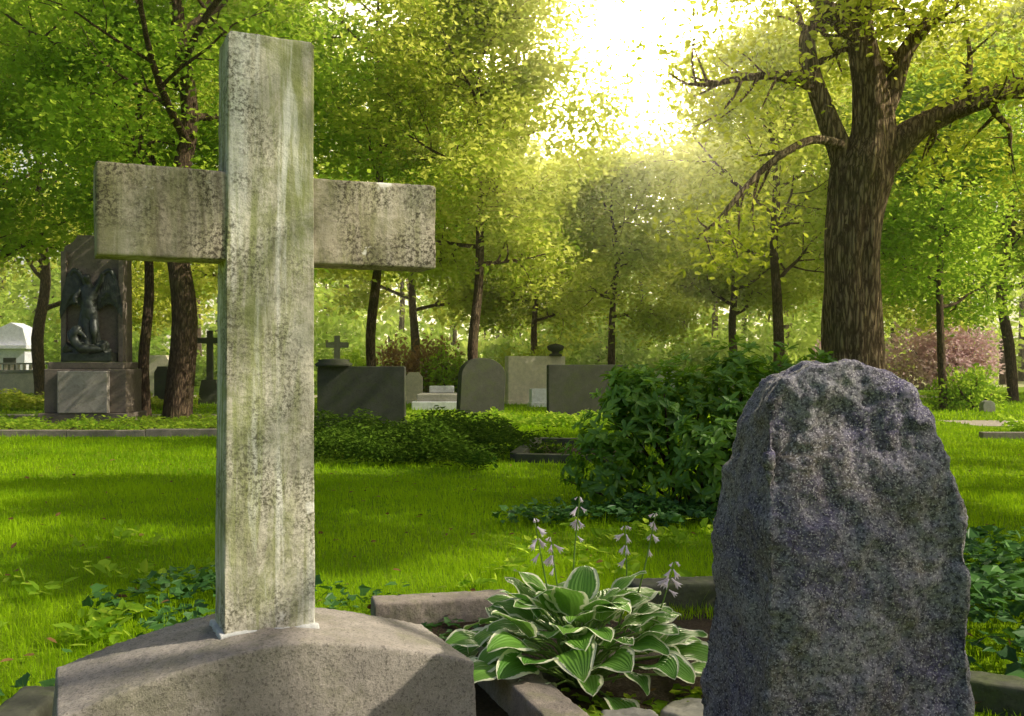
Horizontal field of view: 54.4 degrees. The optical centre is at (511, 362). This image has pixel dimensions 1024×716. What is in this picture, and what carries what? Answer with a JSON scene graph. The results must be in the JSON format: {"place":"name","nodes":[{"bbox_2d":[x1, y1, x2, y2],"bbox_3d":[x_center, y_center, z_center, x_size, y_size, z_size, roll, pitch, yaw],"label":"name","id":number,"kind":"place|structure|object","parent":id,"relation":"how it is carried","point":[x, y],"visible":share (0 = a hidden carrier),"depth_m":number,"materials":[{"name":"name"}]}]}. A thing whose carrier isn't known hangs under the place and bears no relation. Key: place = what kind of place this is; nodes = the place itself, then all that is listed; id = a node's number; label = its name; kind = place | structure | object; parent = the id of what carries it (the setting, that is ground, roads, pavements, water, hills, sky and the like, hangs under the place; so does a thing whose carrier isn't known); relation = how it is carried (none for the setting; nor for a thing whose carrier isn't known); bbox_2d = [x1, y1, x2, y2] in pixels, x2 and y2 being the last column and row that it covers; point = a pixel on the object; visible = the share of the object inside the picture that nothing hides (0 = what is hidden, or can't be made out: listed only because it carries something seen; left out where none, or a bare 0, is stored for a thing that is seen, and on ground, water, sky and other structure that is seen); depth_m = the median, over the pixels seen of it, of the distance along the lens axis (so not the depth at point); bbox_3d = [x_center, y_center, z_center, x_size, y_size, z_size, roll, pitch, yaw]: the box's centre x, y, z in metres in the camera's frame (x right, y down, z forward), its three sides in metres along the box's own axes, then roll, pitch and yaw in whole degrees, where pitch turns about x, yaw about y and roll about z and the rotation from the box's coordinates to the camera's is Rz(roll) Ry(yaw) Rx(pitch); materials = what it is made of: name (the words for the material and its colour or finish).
{"place":"outdoors","nodes":[
{"label":"outdoors","id":0,"kind":"place"},
{"bbox_2d":[7,414,215,415],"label":"gravel path","id":1,"kind":"structure","parent":0,"point":[34,414],"depth_m":24.62,"materials":[{"name":"beige gravel"}]},
{"bbox_2d":[0,365,1023,715],"bbox_3d":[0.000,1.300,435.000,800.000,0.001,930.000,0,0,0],"label":"ground","id":2,"kind":"structure","parent":0,"point":[328,459],"depth_m":7.68,"materials":[{"name":"green plant"}]},
{"bbox_2d":[0,323,32,369],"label":"mausoleum","id":3,"kind":"structure","parent":2,"relation":"on","point":[15,342],"depth_m":46.40,"materials":[{"name":"white stone"}]},
{"bbox_2d":[3,358,15,369],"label":"door","id":4,"kind":"structure","parent":3,"relation":"in","point":[5,360],"depth_m":46.28,"materials":[{"name":"stone"}]},
{"bbox_2d":[0,373,33,393],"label":"gravestone","id":5,"kind":"structure","parent":2,"relation":"on","point":[24,382],"depth_m":40.85,"materials":[{"name":"stone"}]},
{"bbox_2d":[0,370,32,372],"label":"coping","id":6,"kind":"object","parent":5,"relation":"on","point":[16,371],"depth_m":40.80,"materials":[{"name":"grey stone"}]},
{"bbox_2d":[0,365,47,369],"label":"balusters","id":7,"kind":"object","parent":6,"relation":"on","point":[17,367],"visible":0.57,"depth_m":40.95,"materials":[{"name":"stone"}]},
{"bbox_2d":[0,363,47,363],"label":"rail","id":8,"kind":"object","parent":7,"relation":"on","point":[18,363],"depth_m":40.92,"materials":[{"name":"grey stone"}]},
{"bbox_2d":[0,686,54,715],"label":"grave kerb","id":9,"kind":"structure","parent":2,"relation":"on","point":[30,701],"depth_m":3.14,"materials":[{"name":"stone"}]},
{"bbox_2d":[0,648,71,695],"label":"ivy groundcover","id":10,"kind":"object","parent":2,"relation":"on","point":[25,679],"visible":0.13,"depth_m":3.79,"materials":[{"name":"green plant"}]},
{"bbox_2d":[0,388,200,409],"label":"bedding plants","id":11,"kind":"object","parent":2,"relation":"on","point":[23,400],"visible":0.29,"depth_m":27.39,"materials":[{"name":"green plant"}]},
{"bbox_2d":[0,421,214,429],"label":"soil bed","id":12,"kind":"object","parent":2,"relation":"on","point":[74,428],"depth_m":19.43,"materials":[{"name":"brown soil"}]},
{"bbox_2d":[38,235,146,425],"bbox_3d":[-8.729,-0.665,20.770,1.800,3.970,1.260,0,0,-3],"label":"angel monument","id":13,"kind":"object","parent":12,"relation":"on","point":[95,370],"visible":0.98,"depth_m":20.45,"materials":[{"name":"stone"}]},
{"bbox_2d":[0,413,216,429],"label":"bedding plants","id":14,"kind":"object","parent":12,"relation":"on","point":[25,422],"visible":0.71,"depth_m":18.73,"materials":[{"name":"green plant"}]},
{"bbox_2d":[0,0,228,416],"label":"young tree","id":15,"kind":"object","parent":12,"relation":"on","point":[158,19],"visible":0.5,"depth_m":20.54,"materials":[{"name":"green plant"}]},
{"bbox_2d":[0,0,439,421],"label":"linden tree","id":16,"kind":"object","parent":12,"relation":"on","point":[179,390],"visible":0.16,"depth_m":20.72,"materials":[{"name":"green plant"}]},
{"bbox_2d":[0,0,216,395],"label":"linden tree","id":17,"kind":"object","parent":2,"relation":"on","point":[43,307],"visible":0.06,"depth_m":36.91,"materials":[{"name":"green plant"}]},
{"bbox_2d":[0,429,216,436],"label":"grave kerb","id":18,"kind":"structure","parent":2,"relation":"on","point":[147,432],"depth_m":17.30,"materials":[{"name":"stone"}]},
{"bbox_2d":[0,0,240,276],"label":"linden tree","id":19,"kind":"object","parent":2,"relation":"on","point":[35,238],"visible":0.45,"depth_m":24.11,"materials":[{"name":"green plant"}]},
{"bbox_2d":[82,564,215,636],"bbox_3d":[-1.679,1.220,5.259,0.985,0.238,1.753,0,0,0],"label":"ivy groundcover","id":20,"kind":"object","parent":2,"relation":"on","point":[180,591],"visible":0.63,"depth_m":5.17,"materials":[{"name":"green plant"}]},
{"bbox_2d":[0,415,316,419],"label":"grave kerb","id":21,"kind":"structure","parent":2,"relation":"on","point":[16,416],"depth_m":22.20,"materials":[{"name":"stone"}]},
{"bbox_2d":[149,355,168,396],"bbox_3d":[-12.018,0.543,34.000,0.963,1.553,0.620,0,0,0],"label":"gravestone","id":22,"kind":"object","parent":2,"relation":"on","point":[155,361],"visible":0.28,"depth_m":33.75,"materials":[{"name":"stone"}]},
{"bbox_2d":[154,366,167,399],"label":"gravestone","id":23,"kind":"object","parent":2,"relation":"on","point":[160,374],"visible":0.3,"depth_m":28.88,"materials":[{"name":"stone"}]},
{"bbox_2d":[197,330,217,403],"bbox_3d":[-9.404,0.169,31.000,0.744,2.303,0.400,0,0,-6],"label":"cross gravestone","id":24,"kind":"object","parent":2,"relation":"on","point":[208,391],"visible":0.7,"depth_m":30.91,"materials":[{"name":"stone"}]},
{"bbox_2d":[19,0,453,313],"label":"linden tree","id":25,"kind":"object","parent":2,"relation":"on","point":[162,285],"visible":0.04,"depth_m":33.30,"materials":[{"name":"green plant"}]},
{"bbox_2d":[52,31,475,715],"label":"stone cross","id":26,"kind":"object","parent":2,"relation":"on","point":[264,219],"visible":1,"depth_m":2.64,"materials":[{"name":"grey stone"}]},
{"bbox_2d":[326,336,347,358],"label":"cross gravestone","id":27,"kind":"object","parent":2,"relation":"on","point":[336,344],"visible":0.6,"depth_m":26.93,"materials":[{"name":"grey stone"}]},
{"bbox_2d":[316,348,380,383],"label":"green shrub","id":28,"kind":"object","parent":2,"relation":"on","point":[353,357],"visible":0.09,"depth_m":30.83,"materials":[{"name":"green plant"}]},
{"bbox_2d":[0,514,713,702],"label":"lawn weeds","id":29,"kind":"object","parent":2,"relation":"on","point":[95,623],"visible":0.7,"depth_m":5.86,"materials":[{"name":"green plant"}]},
{"bbox_2d":[317,366,406,427],"bbox_3d":[-2.986,0.702,19.800,1.791,1.235,0.370,0,0,0],"label":"gravestone","id":30,"kind":"object","parent":2,"relation":"on","point":[380,390],"visible":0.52,"depth_m":19.68,"materials":[{"name":"stone"}]},
{"bbox_2d":[315,359,352,366],"bbox_3d":[-3.545,0.010,19.800,0.760,0.160,0.760,0,0,0],"label":"stone cap","id":31,"kind":"object","parent":30,"relation":"on","point":[333,363],"visible":1,"depth_m":19.51,"materials":[{"name":"grey stone"}]},
{"bbox_2d":[315,575,432,614],"bbox_3d":[-0.859,1.239,5.250,1.046,0.231,0.697,0,0,0],"label":"ivy groundcover","id":32,"kind":"object","parent":2,"relation":"on","point":[364,589],"visible":0.41,"depth_m":5.32,"materials":[{"name":"green plant"}]},
{"bbox_2d":[196,0,559,365],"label":"linden tree","id":33,"kind":"object","parent":2,"relation":"on","point":[332,33],"visible":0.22,"depth_m":25.37,"materials":[{"name":"green plant"}]},
{"bbox_2d":[0,277,807,387],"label":"hedge","id":34,"kind":"object","parent":2,"relation":"on","point":[632,354],"visible":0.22,"depth_m":52.31,"materials":[{"name":"green plant"}]},
{"bbox_2d":[406,372,422,403],"bbox_3d":[-3.055,0.819,31.000,0.591,1.001,0.370,0,0,0],"label":"gravestone","id":35,"kind":"object","parent":2,"relation":"on","point":[414,384],"visible":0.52,"depth_m":30.88,"materials":[{"name":"stone"}]},
{"bbox_2d":[376,329,465,392],"bbox_3d":[-3.098,0.132,32.760,3.329,2.563,1.995,0,0,26],"label":"copper shrub","id":36,"kind":"object","parent":2,"relation":"on","point":[397,357],"visible":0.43,"depth_m":32.76,"materials":[{"name":"brown plant"}]},
{"bbox_2d":[412,386,456,409],"bbox_3d":[-2.015,1.000,28.000,1.440,0.640,1.800,0,0,0],"label":"tomb","id":37,"kind":"object","parent":2,"relation":"on","point":[443,396],"visible":0.66,"depth_m":27.25,"materials":[{"name":"white stone"}]},
{"bbox_2d":[423,366,454,392],"bbox_3d":[-2.361,0.731,33.000,1.219,1.179,0.370,0,0,-17],"label":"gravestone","id":38,"kind":"object","parent":2,"relation":"on","point":[426,379],"visible":0.06,"depth_m":32.74,"materials":[{"name":"stone"}]},
{"bbox_2d":[371,589,508,623],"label":"grave kerb","id":39,"kind":"structure","parent":2,"relation":"on","point":[465,606],"depth_m":4.95,"materials":[{"name":"stone"}]},
{"bbox_2d":[415,340,467,392],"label":"green shrub","id":40,"kind":"object","parent":2,"relation":"on","point":[449,374],"visible":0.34,"depth_m":31.88,"materials":[{"name":"green plant"}]},
{"bbox_2d":[313,73,571,371],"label":"linden tree","id":41,"kind":"object","parent":2,"relation":"on","point":[362,295],"visible":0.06,"depth_m":42.87,"materials":[{"name":"green plant"}]},
{"bbox_2d":[314,405,570,470],"bbox_3d":[-1.387,1.000,14.206,4.468,0.699,5.533,0,0,0],"label":"juniper groundcover","id":42,"kind":"object","parent":2,"relation":"on","point":[459,439],"visible":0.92,"depth_m":13.17,"materials":[{"name":"green plant"}]},
{"bbox_2d":[456,358,505,415],"bbox_3d":[-0.710,0.602,23.014,1.064,1.398,0.300,4,-1,-20],"label":"gravestone","id":43,"kind":"object","parent":2,"relation":"on","point":[481,385],"visible":0.9,"depth_m":22.87,"materials":[{"name":"stone"}]},
{"bbox_2d":[352,406,612,427],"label":"bedding plants","id":44,"kind":"object","parent":2,"relation":"on","point":[550,416],"visible":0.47,"depth_m":20.18,"materials":[{"name":"green plant"}]},
{"bbox_2d":[314,0,671,359],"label":"maple tree","id":45,"kind":"object","parent":2,"relation":"on","point":[513,95],"visible":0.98,"depth_m":22.97,"materials":[{"name":"green plant"}]},
{"bbox_2d":[0,112,1023,384],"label":"distant trees","id":46,"kind":"object","parent":2,"relation":"on","point":[744,326],"visible":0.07,"depth_m":62.48,"materials":[{"name":"green plant"}]},
{"bbox_2d":[0,452,1023,703],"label":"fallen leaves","id":47,"kind":"object","parent":2,"relation":"on","point":[318,532],"visible":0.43,"depth_m":6.35,"materials":[{"name":"brown plant"}]},
{"bbox_2d":[510,438,541,460],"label":"grave kerb","id":48,"kind":"structure","parent":2,"relation":"on","point":[522,449],"depth_m":13.70,"materials":[{"name":"stone"}]},
{"bbox_2d":[494,341,566,370],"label":"green shrub","id":49,"kind":"object","parent":2,"relation":"on","point":[508,352],"visible":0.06,"depth_m":34.01,"materials":[{"name":"green plant"}]},
{"bbox_2d":[475,646,588,715],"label":"grave kerb","id":50,"kind":"structure","parent":2,"relation":"on","point":[537,696],"depth_m":3.56,"materials":[{"name":"stone"}]},
{"bbox_2d":[504,356,564,404],"bbox_3d":[0.717,0.567,31.000,1.919,1.506,0.520,0,0,-17],"label":"gravestone","id":51,"kind":"object","parent":2,"relation":"on","point":[524,374],"visible":0.52,"depth_m":30.71,"materials":[{"name":"stone"}]},
{"bbox_2d":[547,343,563,355],"bbox_3d":[1.355,-0.385,31.000,0.540,0.400,0.540,0,0,0],"label":"stone urn","id":52,"kind":"object","parent":51,"relation":"on","point":[555,349],"visible":1,"depth_m":30.83,"materials":[{"name":"grey stone"}]},
{"bbox_2d":[528,388,546,406],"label":"gravestone","id":53,"kind":"object","parent":2,"relation":"on","point":[538,396],"visible":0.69,"depth_m":28.87,"materials":[{"name":"white stone"}]},
{"bbox_2d":[429,125,662,356],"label":"maple tree","id":54,"kind":"object","parent":2,"relation":"on","point":[541,315],"visible":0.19,"depth_m":41.47,"materials":[{"name":"green plant"}]},
{"bbox_2d":[426,610,713,715],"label":"soil bed","id":55,"kind":"object","parent":2,"relation":"on","point":[487,704],"depth_m":3.99,"materials":[{"name":"brown soil"}]},
{"bbox_2d":[421,615,680,644],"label":"creeping plants","id":56,"kind":"object","parent":55,"relation":"on","point":[446,621],"visible":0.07,"depth_m":4.82,"materials":[{"name":"green plant"}]},
{"bbox_2d":[445,497,707,709],"bbox_3d":[0.274,0.957,4.002,1.190,0.796,0.943,0,0,0],"label":"hosta plant","id":57,"kind":"object","parent":55,"relation":"on","point":[579,607],"visible":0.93,"depth_m":3.88,"materials":[{"name":"green plant"}]},
{"bbox_2d":[561,683,702,715],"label":"creeping plants","id":58,"kind":"object","parent":55,"relation":"on","point":[695,692],"visible":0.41,"depth_m":3.77,"materials":[{"name":"green plant"}]},
{"bbox_2d":[600,698,703,715],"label":"flagstones","id":59,"kind":"object","parent":55,"relation":"on","point":[690,707],"visible":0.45,"depth_m":3.56,"materials":[{"name":"grey stone"}]},
{"bbox_2d":[515,453,627,463],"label":"grave kerb","id":60,"kind":"structure","parent":2,"relation":"on","point":[542,457],"depth_m":12.82,"materials":[{"name":"stone"}]},
{"bbox_2d":[534,445,626,454],"bbox_3d":[1.000,1.296,14.100,1.444,0.001,2.813,0,0,9],"label":"soil bed","id":61,"kind":"object","parent":2,"relation":"on","point":[572,450],"visible":0.2,"depth_m":14.60,"materials":[{"name":"brown soil"}]},
{"bbox_2d":[541,437,630,445],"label":"grave kerb","id":62,"kind":"structure","parent":2,"relation":"on","point":[561,440],"depth_m":15.53,"materials":[{"name":"stone"}]},
{"bbox_2d":[547,365,627,419],"bbox_3d":[1.714,0.689,22.600,1.900,1.262,0.400,0,0,-7],"label":"gravestone","id":63,"kind":"object","parent":2,"relation":"on","point":[570,388],"visible":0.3,"depth_m":22.43,"materials":[{"name":"stone"}]},
{"bbox_2d":[536,644,661,681],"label":"grave kerb","id":64,"kind":"structure","parent":2,"relation":"on","point":[549,677],"depth_m":4.20,"materials":[{"name":"stone"}]},
{"bbox_2d":[492,486,719,528],"bbox_3d":[1.254,1.199,8.158,2.845,0.296,1.272,0,0,0],"label":"ivy groundcover","id":65,"kind":"object","parent":2,"relation":"on","point":[675,506],"visible":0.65,"depth_m":8.03,"materials":[{"name":"green plant"}]},
{"bbox_2d":[492,135,738,364],"bbox_3d":[3.389,-3.293,33.099,8.286,9.188,7.489,0,0,32],"label":"maple tree","id":66,"kind":"object","parent":2,"relation":"on","point":[636,255],"visible":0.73,"depth_m":31.95,"materials":[{"name":"green plant"}]},
{"bbox_2d":[655,371,674,396],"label":"gravestone","id":67,"kind":"object","parent":2,"relation":"on","point":[661,376],"visible":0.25,"depth_m":35.88,"materials":[{"name":"white stone"}]},
{"bbox_2d":[627,576,715,610],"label":"grave kerb","id":68,"kind":"structure","parent":2,"relation":"on","point":[696,589],"depth_m":5.19,"materials":[{"name":"stone"}]},
{"bbox_2d":[557,334,836,510],"bbox_3d":[1.893,0.538,8.820,2.995,1.590,1.888,0,0,0],"label":"rhododendron bush","id":69,"kind":"object","parent":2,"relation":"on","point":[653,419],"visible":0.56,"depth_m":8.70,"materials":[{"name":"green plant"}]},
{"bbox_2d":[628,121,827,361],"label":"linden tree","id":70,"kind":"object","parent":2,"relation":"on","point":[754,293],"visible":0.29,"depth_m":41.82,"materials":[{"name":"green plant"}]},
{"bbox_2d":[540,0,1023,373],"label":"linden tree","id":71,"kind":"object","parent":2,"relation":"on","point":[706,163],"visible":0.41,"depth_m":28.73,"materials":[{"name":"green plant"}]},
{"bbox_2d":[551,0,1023,369],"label":"oak tree","id":72,"kind":"object","parent":2,"relation":"on","point":[870,154],"visible":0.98,"depth_m":15.66,"materials":[{"name":"green plant"}]},
{"bbox_2d":[700,359,974,715],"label":"rough granite gravestone","id":73,"kind":"object","parent":2,"relation":"on","point":[841,576],"visible":1,"depth_m":2.39,"materials":[{"name":"grey stone"}]},
{"bbox_2d":[812,339,893,372],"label":"flowering shrub","id":74,"kind":"object","parent":2,"relation":"on","point":[819,347],"visible":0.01,"depth_m":50.79,"materials":[{"name":"pink plant"}]},
{"bbox_2d":[730,26,1002,339],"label":"linden tree","id":75,"kind":"object","parent":2,"relation":"on","point":[928,326],"visible":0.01,"depth_m":44.48,"materials":[{"name":"green plant"}]},
{"bbox_2d":[781,0,1023,401],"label":"linden tree","id":76,"kind":"object","parent":2,"relation":"on","point":[1008,340],"visible":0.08,"depth_m":32.91,"materials":[{"name":"green plant"}]},
{"bbox_2d":[803,3,1023,409],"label":"young tree","id":77,"kind":"object","parent":2,"relation":"on","point":[944,231],"visible":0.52,"depth_m":25.99,"materials":[{"name":"green plant"}]},
{"bbox_2d":[884,314,1005,388],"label":"flowering shrub","id":78,"kind":"object","parent":2,"relation":"on","point":[925,357],"visible":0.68,"depth_m":47.35,"materials":[{"name":"pink plant"}]},
{"bbox_2d":[922,363,1010,410],"bbox_3d":[12.323,0.693,27.052,2.341,1.372,1.730,0,0,-24],"label":"green shrub","id":79,"kind":"object","parent":2,"relation":"on","point":[968,389],"visible":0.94,"depth_m":26.80,"materials":[{"name":"green plant"}]},
{"bbox_2d":[924,135,1023,279],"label":"linden tree","id":80,"kind":"object","parent":2,"relation":"on","point":[1015,248],"visible":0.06,"depth_m":36.87,"materials":[{"name":"green plant"}]},
{"bbox_2d":[979,400,994,411],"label":"gravestone","id":81,"kind":"object","parent":2,"relation":"on","point":[985,405],"visible":0.94,"depth_m":25.88,"materials":[{"name":"grey stone"}]},
{"bbox_2d":[963,525,1023,677],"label":"ivy groundcover","id":82,"kind":"object","parent":2,"relation":"on","point":[989,592],"visible":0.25,"depth_m":4.54,"materials":[{"name":"green plant"}]},
{"bbox_2d":[970,671,1023,715],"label":"grave kerb","id":83,"kind":"structure","parent":2,"relation":"on","point":[997,694],"depth_m":3.68,"materials":[{"name":"stone"}]},
{"bbox_2d":[979,432,1023,438],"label":"grave kerb","id":84,"kind":"structure","parent":2,"relation":"on","point":[1010,435],"depth_m":16.89,"materials":[{"name":"stone"}]},
{"bbox_2d":[997,414,1023,431],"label":"bedding plants","id":85,"kind":"object","parent":2,"relation":"on","point":[1019,424],"visible":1,"depth_m":18.05,"materials":[{"name":"green plant"}]},
{"bbox_2d":[2,0,1022,355],"label":"sky","id":86,"kind":"structure","parent":0,"point":[626,29],"materials":[{"name":"white"}]},
{"bbox_2d":[910,375,1023,386],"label":"meadow","id":87,"kind":"structure","parent":0,"point":[1020,383],"depth_m":60.28,"materials":[{"name":"green plant"}]},
{"bbox_2d":[940,420,1023,425],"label":"gravel path","id":88,"kind":"structure","parent":0,"point":[986,422],"depth_m":21.36,"materials":[{"name":"beige gravel"}]}
]}

